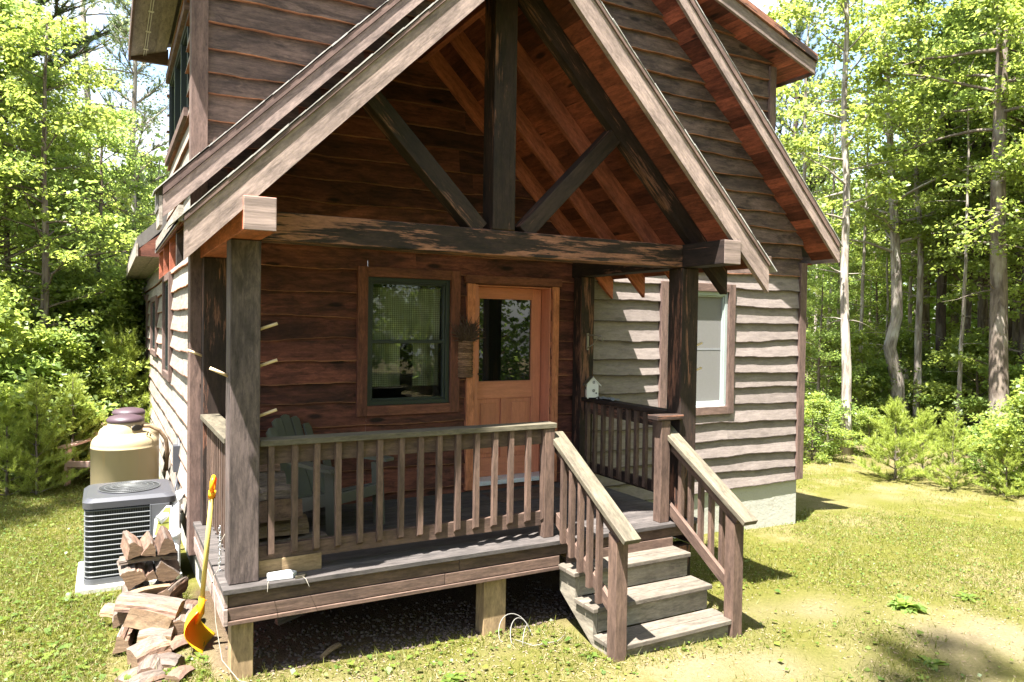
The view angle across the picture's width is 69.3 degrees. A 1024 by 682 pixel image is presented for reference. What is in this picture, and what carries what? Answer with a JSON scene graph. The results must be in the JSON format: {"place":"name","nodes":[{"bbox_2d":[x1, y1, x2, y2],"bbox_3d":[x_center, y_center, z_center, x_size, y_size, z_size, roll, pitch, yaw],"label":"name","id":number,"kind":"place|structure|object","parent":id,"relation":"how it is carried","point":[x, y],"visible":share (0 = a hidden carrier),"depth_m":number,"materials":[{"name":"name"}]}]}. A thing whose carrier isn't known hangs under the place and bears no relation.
{"place":"outdoors","nodes":[
{"label":"outdoors","id":0,"kind":"place"},
{"bbox_2d":[1,0,960,342],"label":"sky","id":1,"kind":"structure","parent":0,"point":[99,20],"materials":[{"name":"white"}]},
{"bbox_2d":[0,371,1023,681],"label":"ground","id":2,"kind":"structure","parent":0,"point":[808,657],"depth_m":6.26,"materials":[{"name":"green plant"}]},
{"bbox_2d":[0,332,35,446],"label":"shrub","id":3,"kind":"object","parent":2,"relation":"on","point":[7,368],"visible":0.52,"depth_m":10.87,"materials":[{"name":"green plant"}]},
{"bbox_2d":[0,395,77,495],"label":"young pine","id":4,"kind":"object","parent":2,"relation":"on","point":[7,415],"visible":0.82,"depth_m":10.23,"materials":[{"name":"green plant"}]},
{"bbox_2d":[0,24,86,254],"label":"maple tree","id":5,"kind":"object","parent":2,"relation":"on","point":[54,58],"visible":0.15,"depth_m":14.81,"materials":[{"name":"green plant"}]},
{"bbox_2d":[0,372,88,494],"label":"young pine","id":6,"kind":"object","parent":2,"relation":"on","point":[38,410],"visible":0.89,"depth_m":10.35,"materials":[{"name":"green plant"}]},
{"bbox_2d":[0,350,95,480],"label":"shrub","id":7,"kind":"object","parent":2,"relation":"on","point":[41,365],"visible":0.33,"depth_m":11.35,"materials":[{"name":"green plant"}]},
{"bbox_2d":[0,333,105,478],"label":"shrub","id":8,"kind":"object","parent":2,"relation":"on","point":[76,347],"visible":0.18,"depth_m":12.01,"materials":[{"name":"green plant"}]},
{"bbox_2d":[0,0,111,357],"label":"maple tree","id":9,"kind":"object","parent":2,"relation":"on","point":[37,142],"visible":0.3,"depth_m":12.94,"materials":[{"name":"green plant"}]},
{"bbox_2d":[0,282,118,491],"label":"shrub","id":10,"kind":"object","parent":2,"relation":"on","point":[18,392],"visible":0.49,"depth_m":11.09,"materials":[{"name":"green plant"}]},
{"bbox_2d":[0,54,120,315],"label":"maple tree","id":11,"kind":"object","parent":2,"relation":"on","point":[7,249],"visible":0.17,"depth_m":14.38,"materials":[{"name":"green plant"}]},
{"bbox_2d":[0,0,129,145],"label":"tall pine","id":12,"kind":"object","parent":2,"relation":"on","point":[60,11],"visible":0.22,"depth_m":15.91,"materials":[{"name":"green plant"}]},
{"bbox_2d":[23,371,108,480],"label":"young pine","id":13,"kind":"object","parent":2,"relation":"on","point":[76,392],"visible":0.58,"depth_m":11.37,"materials":[{"name":"green plant"}]},
{"bbox_2d":[0,0,134,354],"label":"maple tree","id":14,"kind":"object","parent":2,"relation":"on","point":[38,81],"visible":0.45,"depth_m":12.82,"materials":[{"name":"green plant"}]},
{"bbox_2d":[0,268,147,408],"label":"shrub","id":15,"kind":"object","parent":2,"relation":"on","point":[101,326],"visible":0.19,"depth_m":13.58,"materials":[{"name":"green plant"}]},
{"bbox_2d":[0,353,147,471],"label":"shrub","id":16,"kind":"object","parent":2,"relation":"on","point":[108,407],"visible":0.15,"depth_m":12.23,"materials":[{"name":"green plant"}]},
{"bbox_2d":[0,5,155,384],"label":"maple tree","id":17,"kind":"object","parent":2,"relation":"on","point":[65,258],"visible":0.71,"depth_m":12.56,"materials":[{"name":"green plant"}]},
{"bbox_2d":[0,98,155,312],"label":"maple tree","id":18,"kind":"object","parent":2,"relation":"on","point":[87,202],"visible":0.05,"depth_m":15.73,"materials":[{"name":"green plant"}]},
{"bbox_2d":[0,95,161,361],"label":"maple tree","id":19,"kind":"object","parent":2,"relation":"on","point":[114,140],"visible":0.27,"depth_m":14.68,"materials":[{"name":"green plant"}]},
{"bbox_2d":[58,424,105,485],"bbox_3d":[-6.330,1.679,11.442,0.770,0.924,1.020,1,1,1],"label":"adirondack chair","id":20,"kind":"object","parent":2,"relation":"on","point":[79,465],"visible":0.28,"depth_m":10.98,"materials":[{"name":"brown wood"}]},
{"bbox_2d":[0,121,168,310],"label":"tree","id":21,"kind":"object","parent":2,"relation":"on","point":[162,156],"visible":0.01,"depth_m":25.27,"materials":[{"name":"green plant"}]},
{"bbox_2d":[31,273,145,372],"bbox_3d":[-7.826,0.609,15.027,4.142,4.059,4.292,0,2,-39],"label":"shrub","id":22,"kind":"object","parent":2,"relation":"on","point":[135,298],"visible":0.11,"depth_m":14.22,"materials":[{"name":"green plant"}]},
{"bbox_2d":[11,0,168,259],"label":"aspen tree","id":23,"kind":"object","parent":2,"relation":"on","point":[109,69],"visible":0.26,"depth_m":21.79,"materials":[{"name":"green plant"}]},
{"bbox_2d":[53,350,150,465],"bbox_3d":[-7.401,1.272,12.744,2.452,2.319,2.367,2,2,38],"label":"shrub","id":24,"kind":"object","parent":2,"relation":"on","point":[103,377],"visible":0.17,"depth_m":12.60,"materials":[{"name":"green plant"}]},
{"bbox_2d":[66,324,152,456],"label":"young pine","id":25,"kind":"object","parent":2,"relation":"on","point":[130,350],"visible":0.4,"depth_m":12.81,"materials":[{"name":"green plant"}]},
{"bbox_2d":[79,0,168,257],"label":"sparse pine","id":26,"kind":"object","parent":2,"relation":"on","point":[135,72],"visible":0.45,"depth_m":16.28,"materials":[{"name":"green plant"}]},
{"bbox_2d":[112,624,136,653],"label":"firewood log","id":27,"kind":"object","parent":2,"relation":"on","point":[126,636],"visible":0.84,"depth_m":5.20,"materials":[{"name":"brown wood"}]},
{"bbox_2d":[75,561,182,595],"bbox_3d":[-3.578,2.180,6.928,0.850,0.105,0.870,0,1,-29],"label":"concrete pad","id":28,"kind":"object","parent":2,"relation":"on","point":[81,587],"visible":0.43,"depth_m":6.49,"materials":[{"name":"white concrete"}]},
{"bbox_2d":[82,479,175,585],"bbox_3d":[-3.572,1.731,6.919,0.752,0.794,0.760,0,1,-29],"label":"air conditioner","id":29,"kind":"object","parent":28,"relation":"on","point":[113,511],"visible":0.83,"depth_m":6.57,"materials":[{"name":"grey paint"}]},
{"bbox_2d":[90,414,168,484],"bbox_3d":[-4.436,1.503,8.518,0.700,1.330,0.730,1,1,22],"label":"propane tank","id":30,"kind":"object","parent":2,"relation":"on","point":[124,447],"visible":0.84,"depth_m":8.27,"materials":[{"name":"beige metal"}]},
{"bbox_2d":[126,635,171,667],"bbox_3d":[-2.491,2.146,5.095,0.167,0.165,0.249,2,1,32],"label":"firewood log","id":31,"kind":"object","parent":2,"relation":"on","point":[139,652],"visible":0.67,"depth_m":5.06,"materials":[{"name":"brown wood"}]},
{"bbox_2d":[170,603,192,635],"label":"firewood log","id":32,"kind":"object","parent":2,"relation":"on","point":[178,623],"visible":0.38,"depth_m":5.35,"materials":[{"name":"brown wood"}]},
{"bbox_2d":[113,591,185,619],"bbox_3d":[-2.648,1.946,5.417,0.457,0.202,0.166,1,1,-2],"label":"firewood log","id":33,"kind":"object","parent":32,"relation":"on","point":[170,607],"visible":0.86,"depth_m":5.38,"materials":[{"name":"brown wood"}]},
{"bbox_2d":[137,626,173,642],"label":"firewood log","id":34,"kind":"object","parent":32,"relation":"on","point":[168,634],"visible":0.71,"depth_m":5.24,"materials":[{"name":"brown wood"}]},
{"bbox_2d":[122,608,172,629],"bbox_3d":[-2.597,2.002,5.318,0.322,0.212,0.155,1,1,-6],"label":"firewood log","id":35,"kind":"object","parent":34,"relation":"on","point":[139,619],"visible":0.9,"depth_m":5.27,"materials":[{"name":"brown wood"}]},
{"bbox_2d":[184,475,216,654],"bbox_3d":[-2.194,1.557,5.221,0.209,1.316,0.570,0,1,-21],"label":"snow shovel","id":36,"kind":"object","parent":2,"relation":"on","point":[198,632],"visible":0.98,"depth_m":5.20,"materials":[{"name":"yellow plastic"}]},
{"bbox_2d":[225,576,594,674],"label":"gravel","id":37,"kind":"structure","parent":2,"relation":"on","point":[419,636],"depth_m":5.74,"materials":[{"name":"grey gravel"}]},
{"bbox_2d":[124,0,842,679],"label":"log sided cabin","id":38,"kind":"object","parent":2,"relation":"on","point":[362,206],"visible":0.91,"depth_m":6.67,"materials":[{"name":"brown wood"}]},
{"bbox_2d":[150,295,159,356],"bbox_3d":[-5.583,-0.235,11.650,0.128,0.921,1.480,0,1,-29],"label":"window","id":39,"kind":"structure","parent":38,"relation":"in","point":[154,301],"depth_m":12.00,"materials":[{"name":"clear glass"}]},
{"bbox_2d":[162,271,173,381],"bbox_3d":[-4.215,-0.179,9.150,0.128,1.291,1.180,0,1,-29],"label":"window","id":40,"kind":"structure","parent":38,"relation":"in","point":[167,280],"depth_m":9.42,"materials":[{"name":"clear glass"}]},
{"bbox_2d":[169,14,189,145],"bbox_3d":[-3.594,-2.668,8.062,0.094,0.920,2.380,0,1,-29],"label":"window","id":41,"kind":"structure","parent":38,"relation":"in","point":[179,81],"depth_m":8.30,"materials":[{"name":"clear glass"}]},
{"bbox_2d":[259,531,327,544],"bbox_3d":[-1.717,1.515,5.633,0.595,0.054,0.173,0,1,-34],"label":"firewood log","id":42,"kind":"object","parent":38,"relation":"on","point":[309,535],"visible":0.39,"depth_m":5.62,"materials":[{"name":"brown wood"}]},
{"bbox_2d":[259,514,308,538],"bbox_3d":[-1.780,1.394,5.593,0.466,0.140,0.147,0,1,-29],"label":"firewood log","id":43,"kind":"object","parent":42,"relation":"on","point":[282,528],"visible":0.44,"depth_m":5.57,"materials":[{"name":"brown wood"}]},
{"bbox_2d":[259,499,302,522],"bbox_3d":[-1.786,1.264,5.544,0.404,0.178,0.165,0,1,-35],"label":"firewood log","id":44,"kind":"object","parent":43,"relation":"on","point":[282,509],"visible":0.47,"depth_m":5.50,"materials":[{"name":"brown wood"}]},
{"bbox_2d":[266,414,393,535],"bbox_3d":[-1.649,1.109,6.348,1.020,0.896,0.770,2,1,32],"label":"adirondack chair","id":45,"kind":"object","parent":38,"relation":"on","point":[285,425],"visible":0.41,"depth_m":6.34,"materials":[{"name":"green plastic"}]},
{"bbox_2d":[355,266,460,416],"bbox_3d":[-1.030,0.003,7.304,1.060,1.425,0.172,0,1,-29],"label":"window","id":46,"kind":"structure","parent":38,"relation":"in","point":[387,317],"depth_m":7.31,"materials":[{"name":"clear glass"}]},
{"bbox_2d":[449,312,484,377],"bbox_3d":[-0.459,0.040,7.479,0.427,0.666,0.179,0,1,-29],"label":"wall basket","id":47,"kind":"object","parent":38,"relation":"attached to","point":[467,334],"depth_m":7.47,"materials":[{"name":"wicker"}]},
{"bbox_2d":[477,287,540,476],"bbox_3d":[-0.055,0.438,7.978,0.840,2.015,0.108,0,1,-29],"label":"door","id":48,"kind":"structure","parent":38,"relation":"in","point":[508,377],"depth_m":8.00,"materials":[{"name":"brown wood"}]},
{"bbox_2d":[482,486,568,502],"bbox_3d":[0.170,1.544,7.539,0.850,0.020,0.440,0,1,-29],"label":"door mat","id":49,"kind":"object","parent":38,"relation":"on","point":[518,495],"depth_m":7.46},
{"bbox_2d":[657,281,735,415],"bbox_3d":[2.247,0.100,9.073,1.190,1.620,0.128,0,1,-29],"label":"window","id":50,"kind":"structure","parent":38,"relation":"in","point":[716,311],"depth_m":9.20,"materials":[{"name":"white glass"}]},
{"bbox_2d":[0,460,1023,681],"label":"dry grass","id":51,"kind":"structure","parent":2,"relation":"on","point":[499,635],"depth_m":6.27,"materials":[{"name":"plant"}]},
{"bbox_2d":[196,546,1023,681],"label":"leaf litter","id":52,"kind":"object","parent":2,"relation":"on","point":[675,650],"visible":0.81,"depth_m":5.62,"materials":[{"name":"brown plant"}]},
{"bbox_2d":[775,2,861,237],"bbox_3d":[10.666,-5.559,27.544,4.478,16.371,4.660,1,1,25],"label":"maple tree","id":53,"kind":"object","parent":2,"relation":"on","point":[798,30],"visible":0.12,"depth_m":27.31,"materials":[{"name":"green plant"}]},
{"bbox_2d":[803,391,861,464],"bbox_3d":[6.686,1.955,16.152,1.775,1.740,1.839,1,1,11],"label":"shrub","id":54,"kind":"object","parent":2,"relation":"on","point":[818,405],"visible":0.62,"depth_m":15.93,"materials":[{"name":"green plant"}]},
{"bbox_2d":[804,396,860,450],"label":"shrub","id":55,"kind":"object","parent":2,"relation":"on","point":[837,409],"visible":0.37,"depth_m":17.18,"materials":[{"name":"green plant"}]},
{"bbox_2d":[789,42,875,421],"bbox_3d":[9.637,-3.187,22.455,2.738,11.814,2.973,1,1,24],"label":"slender tree","id":56,"kind":"object","parent":2,"relation":"on","point":[834,139],"visible":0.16,"depth_m":22.24,"materials":[{"name":"green plant"}]},
{"bbox_2d":[772,0,895,426],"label":"slender tree","id":57,"kind":"object","parent":2,"relation":"on","point":[804,162],"visible":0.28,"depth_m":19.14,"materials":[{"name":"green plant"}]},
{"bbox_2d":[805,264,868,433],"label":"maple tree","id":58,"kind":"object","parent":2,"relation":"on","point":[820,334],"visible":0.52,"depth_m":18.69,"materials":[{"name":"green plant"}]},
{"bbox_2d":[811,103,883,284],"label":"slender tree","id":59,"kind":"object","parent":2,"relation":"on","point":[820,179],"visible":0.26,"depth_m":23.41,"materials":[{"name":"green plant"}]},
{"bbox_2d":[805,223,890,402],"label":"maple tree","id":60,"kind":"object","parent":2,"relation":"on","point":[853,287],"visible":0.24,"depth_m":21.54,"materials":[{"name":"green plant"}]},
{"bbox_2d":[762,0,935,455],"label":"slender tree","id":61,"kind":"object","parent":2,"relation":"on","point":[846,46],"visible":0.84,"depth_m":16.64,"materials":[{"name":"green plant"}]},
{"bbox_2d":[805,325,913,437],"bbox_3d":[8.525,1.292,20.509,3.679,3.479,3.550,1,1,-9],"label":"shrub","id":62,"kind":"object","parent":2,"relation":"on","point":[858,340],"visible":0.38,"depth_m":19.70,"materials":[{"name":"green plant"}]},
{"bbox_2d":[809,354,929,435],"bbox_3d":[10.107,1.539,20.619,2.919,2.540,3.594,1,1,-4],"label":"shrub","id":63,"kind":"object","parent":2,"relation":"on","point":[884,396],"visible":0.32,"depth_m":20.05,"materials":[{"name":"green plant"}]},
{"bbox_2d":[844,406,903,457],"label":"shrub","id":64,"kind":"object","parent":2,"relation":"on","point":[870,412],"visible":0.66,"depth_m":16.70,"materials":[{"name":"green plant"}]},
{"bbox_2d":[823,53,929,430],"bbox_3d":[9.744,-2.490,20.390,2.620,10.414,2.413,0,1,-18],"label":"slender tree","id":65,"kind":"object","parent":2,"relation":"on","point":[865,233],"visible":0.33,"depth_m":20.25,"materials":[{"name":"green plant"}]},
{"bbox_2d":[834,225,924,391],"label":"maple tree","id":66,"kind":"object","parent":2,"relation":"on","point":[883,297],"visible":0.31,"depth_m":24.93,"materials":[{"name":"green plant"}]},
{"bbox_2d":[853,168,924,392],"bbox_3d":[11.315,-1.430,22.598,1.908,8.233,2.072,0,1,-31],"label":"slender tree","id":67,"kind":"object","parent":2,"relation":"on","point":[887,284],"visible":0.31,"depth_m":22.52,"materials":[{"name":"green plant"}]},
{"bbox_2d":[851,394,939,480],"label":"young pine","id":68,"kind":"object","parent":2,"relation":"on","point":[896,410],"visible":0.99,"depth_m":13.80,"materials":[{"name":"green plant"}]},
{"bbox_2d":[792,127,1009,403],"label":"woodland","id":69,"kind":"object","parent":2,"relation":"on","point":[933,315],"visible":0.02,"depth_m":28.68,"materials":[{"name":"green plant"}]},
{"bbox_2d":[791,0,1020,438],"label":"crooked tree","id":70,"kind":"object","parent":2,"relation":"on","point":[889,348],"visible":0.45,"depth_m":19.59,"materials":[{"name":"green plant"}]},
{"bbox_2d":[887,593,929,614],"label":"weed plant","id":71,"kind":"object","parent":2,"relation":"on","point":[905,604],"visible":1,"depth_m":6.73,"materials":[{"name":"green plant"}]},
{"bbox_2d":[852,328,975,435],"bbox_3d":[11.355,1.315,21.053,3.679,3.479,3.550,0,1,-28],"label":"shrub","id":72,"kind":"object","parent":2,"relation":"on","point":[904,342],"visible":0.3,"depth_m":20.90,"materials":[{"name":"green plant"}]},
{"bbox_2d":[871,115,957,407],"bbox_3d":[13.035,-2.786,24.137,2.823,10.989,2.883,1,1,3],"label":"slender tree","id":73,"kind":"object","parent":2,"relation":"on","point":[928,300],"visible":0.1,"depth_m":23.97,"materials":[{"name":"green plant"}]},
{"bbox_2d":[837,0,992,435],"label":"slender tree","id":74,"kind":"object","parent":2,"relation":"on","point":[919,36],"visible":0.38,"depth_m":19.95,"materials":[{"name":"green plant"}]},
{"bbox_2d":[819,0,1023,464],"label":"tall maple tree","id":75,"kind":"object","parent":2,"relation":"on","point":[998,354],"visible":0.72,"depth_m":15.58,"materials":[{"name":"green plant"}]},
{"bbox_2d":[891,406,958,476],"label":"young pine","id":76,"kind":"object","parent":2,"relation":"on","point":[921,420],"visible":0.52,"depth_m":14.18,"materials":[{"name":"green plant"}]},
{"bbox_2d":[849,27,1007,382],"bbox_3d":[14.447,-3.948,25.440,6.210,13.410,6.859,0,1,-23],"label":"maple tree","id":77,"kind":"object","parent":2,"relation":"on","point":[926,311],"visible":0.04,"depth_m":25.17,"materials":[{"name":"green plant"}]},
{"bbox_2d":[885,349,988,430],"bbox_3d":[11.924,1.452,20.878,3.162,2.751,3.893,1,1,-10],"label":"shrub","id":78,"kind":"object","parent":2,"relation":"on","point":[931,371],"visible":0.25,"depth_m":19.86,"materials":[{"name":"green plant"}]},
{"bbox_2d":[860,0,1021,434],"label":"dark trunked tree","id":79,"kind":"object","parent":2,"relation":"on","point":[940,324],"visible":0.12,"depth_m":20.08,"materials":[{"name":"green plant"}]},
{"bbox_2d":[866,0,1023,428],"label":"maple tree","id":80,"kind":"object","parent":2,"relation":"on","point":[945,264],"visible":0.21,"depth_m":19.75,"materials":[{"name":"green plant"}]},
{"bbox_2d":[910,411,983,488],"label":"young pine","id":81,"kind":"object","parent":2,"relation":"on","point":[953,433],"visible":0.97,"depth_m":13.07,"materials":[{"name":"green plant"}]},
{"bbox_2d":[871,17,1023,421],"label":"maple tree","id":82,"kind":"object","parent":2,"relation":"on","point":[930,44],"visible":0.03,"depth_m":21.02,"materials":[{"name":"green plant"}]},
{"bbox_2d":[897,55,1008,443],"bbox_3d":[10.837,-1.982,17.739,2.369,9.413,2.181,0,2,-37],"label":"slender tree","id":83,"kind":"object","parent":2,"relation":"on","point":[961,344],"visible":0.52,"depth_m":17.60,"materials":[{"name":"green plant"}]},
{"bbox_2d":[902,16,1023,384],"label":"maple tree","id":84,"kind":"object","parent":2,"relation":"on","point":[1017,290],"visible":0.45,"depth_m":17.61,"materials":[{"name":"green plant"}]},
{"bbox_2d":[906,326,1019,442],"bbox_3d":[11.693,1.329,18.360,3.679,3.479,3.550,1,1,23],"label":"shrub","id":85,"kind":"object","parent":2,"relation":"on","point":[936,387],"visible":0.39,"depth_m":18.59,"materials":[{"name":"green plant"}]},
{"bbox_2d":[914,59,1016,413],"bbox_3d":[15.757,-3.448,24.150,6.537,12.462,5.992,1,1,5],"label":"maple tree","id":86,"kind":"object","parent":2,"relation":"on","point":[954,311],"visible":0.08,"depth_m":24.13,"materials":[{"name":"green plant"}]},
{"bbox_2d":[912,0,1023,353],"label":"maple tree","id":87,"kind":"object","parent":2,"relation":"on","point":[1015,329],"visible":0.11,"depth_m":19.62,"materials":[{"name":"green plant"}]},
{"bbox_2d":[921,7,1023,420],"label":"dark trunked tree","id":88,"kind":"object","parent":2,"relation":"on","point":[958,43],"visible":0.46,"depth_m":16.53,"materials":[{"name":"green plant"}]},
{"bbox_2d":[924,0,1023,256],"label":"maple tree","id":89,"kind":"object","parent":2,"relation":"on","point":[1017,160],"visible":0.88,"depth_m":14.53,"materials":[{"name":"green plant"}]},
{"bbox_2d":[932,0,1023,424],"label":"slender tree","id":90,"kind":"object","parent":2,"relation":"on","point":[980,318],"visible":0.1,"depth_m":19.87,"materials":[{"name":"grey plant"}]},
{"bbox_2d":[935,2,1023,409],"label":"dark trunked tree","id":91,"kind":"object","parent":2,"relation":"on","point":[1019,116],"visible":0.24,"depth_m":18.03,"materials":[{"name":"green plant"}]},
{"bbox_2d":[940,363,1023,455],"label":"shrub","id":92,"kind":"object","parent":2,"relation":"on","point":[975,404],"visible":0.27,"depth_m":16.58,"materials":[{"name":"green plant"}]},
{"bbox_2d":[950,365,1023,489],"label":"shrub","id":93,"kind":"object","parent":2,"relation":"on","point":[1019,401],"visible":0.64,"depth_m":12.58,"materials":[{"name":"green plant"}]},
{"bbox_2d":[956,425,1018,472],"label":"shrub","id":94,"kind":"object","parent":2,"relation":"on","point":[972,460],"visible":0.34,"depth_m":14.65,"materials":[{"name":"green plant"}]},
{"bbox_2d":[957,389,1023,488],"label":"shrub","id":95,"kind":"object","parent":2,"relation":"on","point":[1006,408],"visible":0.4,"depth_m":13.42,"materials":[{"name":"green plant"}]},
{"bbox_2d":[971,426,1023,496],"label":"young pine","id":96,"kind":"object","parent":2,"relation":"on","point":[1008,458],"visible":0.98,"depth_m":12.46,"materials":[{"name":"green plant"}]},
{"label":"firewood log","id":97,"kind":"object","parent":2,"relation":"on","visible":0},
{"bbox_2d":[122,581,149,591],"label":"firewood log","id":98,"kind":"object","parent":97,"relation":"on","point":[140,585],"visible":0.16,"depth_m":5.76,"materials":[{"name":"brown wood"}]},
{"bbox_2d":[117,559,146,590],"bbox_3d":[-2.935,1.778,5.716,0.202,0.174,0.395,0,1,-29],"label":"firewood log","id":99,"kind":"object","parent":98,"relation":"on","point":[132,575],"visible":0.72,"depth_m":5.57,"materials":[{"name":"brown wood"}]},
{"bbox_2d":[119,551,177,565],"bbox_3d":[-2.805,1.667,5.723,0.406,0.054,0.166,0,1,-26],"label":"firewood log","id":100,"kind":"object","parent":99,"relation":"on","point":[140,558],"visible":0.66,"depth_m":5.66,"materials":[{"name":"brown wood"}]},
{"bbox_2d":[120,530,142,559],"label":"firewood log","id":101,"kind":"object","parent":100,"relation":"on","point":[131,546],"visible":1,"depth_m":5.60,"materials":[{"name":"brown wood"}]},
{"bbox_2d":[153,579,182,598],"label":"firewood log","id":102,"kind":"object","parent":97,"relation":"on","point":[157,582],"visible":0.17,"depth_m":5.84,"materials":[{"name":"brown wood"}]},
{"bbox_2d":[156,575,188,596],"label":"firewood log","id":103,"kind":"object","parent":102,"relation":"on","point":[176,588],"visible":0.82,"depth_m":5.64,"materials":[{"name":"brown wood"}]},
{"bbox_2d":[154,558,179,581],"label":"firewood log","id":104,"kind":"object","parent":103,"relation":"on","point":[167,570],"visible":0.77,"depth_m":5.68,"materials":[{"name":"brown wood"}]},
{"bbox_2d":[154,526,176,554],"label":"firewood log","id":105,"kind":"object","parent":104,"relation":"on","point":[164,542],"visible":0.98,"depth_m":5.69,"materials":[{"name":"brown wood"}]},
{"bbox_2d":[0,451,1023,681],"bbox_3d":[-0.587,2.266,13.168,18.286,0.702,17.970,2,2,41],"label":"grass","id":106,"kind":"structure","parent":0,"point":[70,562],"depth_m":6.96,"materials":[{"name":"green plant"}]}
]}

